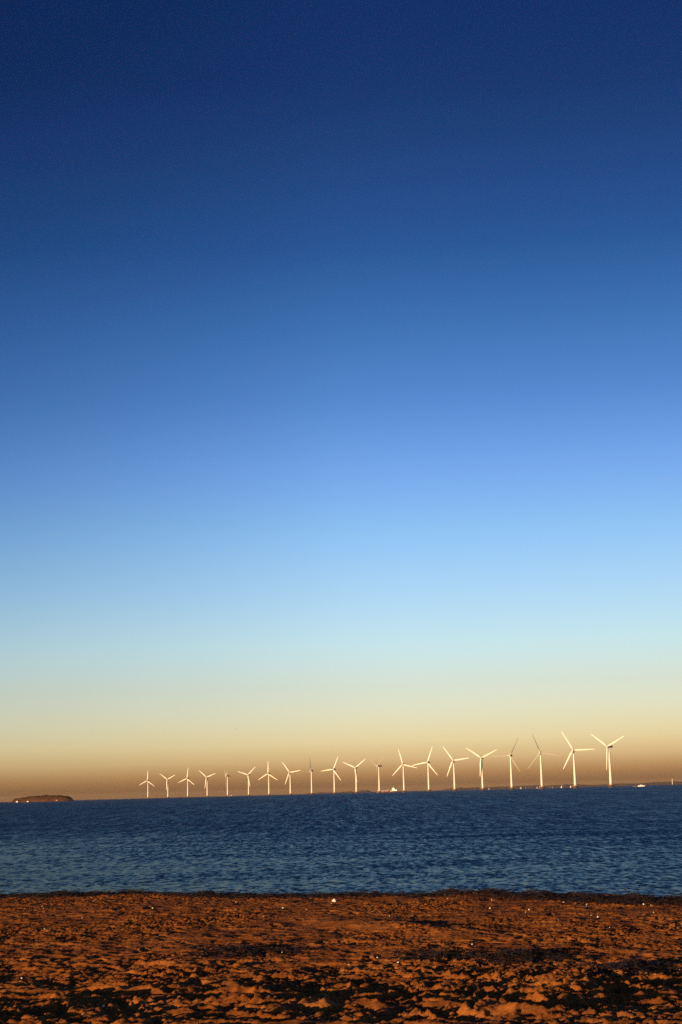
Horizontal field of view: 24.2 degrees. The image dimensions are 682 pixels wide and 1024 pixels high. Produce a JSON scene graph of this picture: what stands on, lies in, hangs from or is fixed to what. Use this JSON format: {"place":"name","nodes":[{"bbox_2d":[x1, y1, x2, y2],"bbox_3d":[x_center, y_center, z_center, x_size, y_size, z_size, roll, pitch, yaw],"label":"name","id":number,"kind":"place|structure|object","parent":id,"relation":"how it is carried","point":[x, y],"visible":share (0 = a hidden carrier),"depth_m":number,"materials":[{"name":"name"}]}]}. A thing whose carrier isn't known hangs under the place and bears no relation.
{"place":"outdoors","nodes":[
{"label":"outdoors","id":0,"kind":"place"},
{"bbox_2d":[12,795,73,801],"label":"island","id":1,"kind":"structure","parent":0,"point":[39,799],"depth_m":4525.98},
{"bbox_2d":[13,795,70,799],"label":"scrub","id":2,"kind":"object","parent":1,"relation":"on","point":[45,795],"visible":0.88,"depth_m":4545.66,"materials":[{"name":"brown plant"}]},
{"bbox_2d":[0,892,681,1023],"bbox_3d":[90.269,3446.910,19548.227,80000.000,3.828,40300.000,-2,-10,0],"label":"beach","id":3,"kind":"structure","parent":0,"point":[135,946],"depth_m":18.28,"materials":[{"name":"brown sand"}]},
{"bbox_2d":[180,942,315,957],"bbox_3d":[-1.116,5.325,19.386,1.644,0.138,1.180,-2,-10,0],"label":"seaweed clump","id":4,"kind":"object","parent":3,"relation":"on","point":[258,950],"visible":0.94,"depth_m":19.29,"materials":[{"name":"black plant"}]},
{"bbox_2d":[0,885,681,906],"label":"seaweed wrack","id":5,"kind":"object","parent":3,"relation":"on","point":[638,898],"visible":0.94,"depth_m":25.71,"materials":[{"name":"brown plant"}]},
{"bbox_2d":[385,946,484,962],"bbox_3d":[1.111,5.112,18.384,1.217,0.140,1.018,-2,-10,0],"label":"seaweed clump","id":6,"kind":"object","parent":3,"relation":"on","point":[442,953],"visible":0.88,"depth_m":18.37,"materials":[{"name":"black plant"}]},
{"bbox_2d":[467,945,579,968],"bbox_3d":[2.074,5.032,18.093,1.248,0.229,1.427,-2,-10,0],"label":"seaweed clump","id":7,"kind":"object","parent":3,"relation":"on","point":[531,953],"visible":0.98,"depth_m":17.95,"materials":[{"name":"black plant"}]},
{"bbox_2d":[579,956,681,976],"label":"seaweed clump","id":8,"kind":"object","parent":3,"relation":"on","point":[633,966],"visible":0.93,"depth_m":16.79,"materials":[{"name":"black plant"}]},
{"bbox_2d":[0,784,681,896],"bbox_3d":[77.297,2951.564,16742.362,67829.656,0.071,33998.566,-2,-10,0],"label":"sea","id":9,"kind":"structure","parent":0,"point":[607,839],"depth_m":78.84,"materials":[{"name":"liquid"}]},
{"bbox_2d":[140,774,153,798],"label":"wind turbine","id":10,"kind":"object","parent":9,"relation":"in","point":[147,787],"visible":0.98,"depth_m":5848.99,"materials":[{"name":"white metal"}]},
{"bbox_2d":[160,774,172,797],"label":"wind turbine","id":11,"kind":"object","parent":9,"relation":"in","point":[167,786],"visible":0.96,"depth_m":5675.21,"materials":[{"name":"paint"}]},
{"bbox_2d":[178,771,192,797],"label":"wind turbine","id":12,"kind":"object","parent":9,"relation":"in","point":[187,796],"visible":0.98,"depth_m":5501.73,"materials":[{"name":"paint"}]},
{"bbox_2d":[200,771,214,796],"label":"wind turbine","id":13,"kind":"object","parent":9,"relation":"in","point":[207,777],"visible":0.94,"depth_m":5327.49,"materials":[{"name":"paint"}]},
{"bbox_2d":[225,774,229,796],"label":"wind turbine","id":14,"kind":"object","parent":9,"relation":"in","point":[227,784],"visible":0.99,"depth_m":5154.58,"materials":[{"name":"paint"}]},
{"bbox_2d":[237,766,255,795],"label":"wind turbine","id":15,"kind":"object","parent":9,"relation":"in","point":[248,774],"visible":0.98,"depth_m":4979.70,"materials":[{"name":"paint"}]},
{"bbox_2d":[258,768,276,795],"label":"wind turbine","id":16,"kind":"object","parent":9,"relation":"in","point":[268,794],"visible":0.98,"depth_m":4805.57,"materials":[{"name":"paint"}]},
{"bbox_2d":[282,762,300,794],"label":"wind turbine","id":17,"kind":"object","parent":9,"relation":"in","point":[290,778],"visible":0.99,"depth_m":4634.28,"materials":[{"name":"paint"}]},
{"bbox_2d":[304,765,318,794],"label":"wind turbine","id":18,"kind":"object","parent":9,"relation":"in","point":[311,793],"visible":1,"depth_m":4459.65,"materials":[{"name":"paint"}]},
{"bbox_2d":[323,757,339,793],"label":"wind turbine","id":19,"kind":"object","parent":9,"relation":"in","point":[333,769],"visible":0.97,"depth_m":4289.50,"materials":[{"name":"paint"}]},
{"bbox_2d":[343,759,364,793],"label":"wind turbine","id":20,"kind":"object","parent":9,"relation":"in","point":[356,792],"visible":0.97,"depth_m":4115.56,"materials":[{"name":"paint"}]},
{"bbox_2d":[370,759,382,792],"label":"wind turbine","id":21,"kind":"object","parent":9,"relation":"in","point":[378,775],"visible":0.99,"depth_m":3944.50,"materials":[{"name":"paint"}]},
{"bbox_2d":[376,786,397,792],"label":"cargo ship","id":22,"kind":"object","parent":9,"relation":"on","point":[393,790],"visible":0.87,"depth_m":4623.99,"materials":[{"name":"paint"}]},
{"bbox_2d":[392,749,415,791],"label":"wind turbine","id":23,"kind":"object","parent":9,"relation":"in","point":[403,764],"visible":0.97,"depth_m":3773.28,"materials":[{"name":"paint"}]},
{"bbox_2d":[412,748,436,791],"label":"wind turbine","id":24,"kind":"object","parent":9,"relation":"in","point":[428,765],"visible":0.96,"depth_m":3602.15,"materials":[{"name":"paint"}]},
{"bbox_2d":[443,747,467,790],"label":"wind turbine","id":25,"kind":"object","parent":9,"relation":"in","point":[454,789],"visible":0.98,"depth_m":3433.37,"materials":[{"name":"paint"}]},
{"bbox_2d":[467,748,495,789],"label":"wind turbine","id":26,"kind":"object","parent":9,"relation":"in","point":[481,769],"visible":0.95,"depth_m":3261.83,"materials":[{"name":"paint"}]},
{"bbox_2d":[491,739,518,789],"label":"wind turbine","id":27,"kind":"object","parent":9,"relation":"in","point":[511,780],"visible":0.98,"depth_m":3092.37,"materials":[{"name":"paint"}]},
{"bbox_2d":[529,734,558,788],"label":"wind turbine","id":28,"kind":"object","parent":9,"relation":"in","point":[541,776],"visible":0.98,"depth_m":2923.98,"materials":[{"name":"paint"}]},
{"bbox_2d":[561,731,593,787],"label":"wind turbine","id":29,"kind":"object","parent":9,"relation":"in","point":[574,771],"visible":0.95,"depth_m":2756.50,"materials":[{"name":"paint"}]},
{"bbox_2d":[591,734,623,786],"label":"wind turbine","id":30,"kind":"object","parent":9,"relation":"in","point":[609,746],"visible":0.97,"depth_m":2588.40,"materials":[{"name":"paint"}]},
{"bbox_2d":[0,0,681,801],"label":"sky","id":31,"kind":"structure","parent":0,"point":[340,341],"materials":[{"name":"blue"}]},
{"bbox_2d":[308,781,681,793],"bbox_3d":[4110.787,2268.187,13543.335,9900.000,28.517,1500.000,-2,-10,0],"label":"coast","id":32,"kind":"structure","parent":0,"point":[559,786],"depth_m":12972.32,"materials":[{"name":"brown soil"}]}
]}

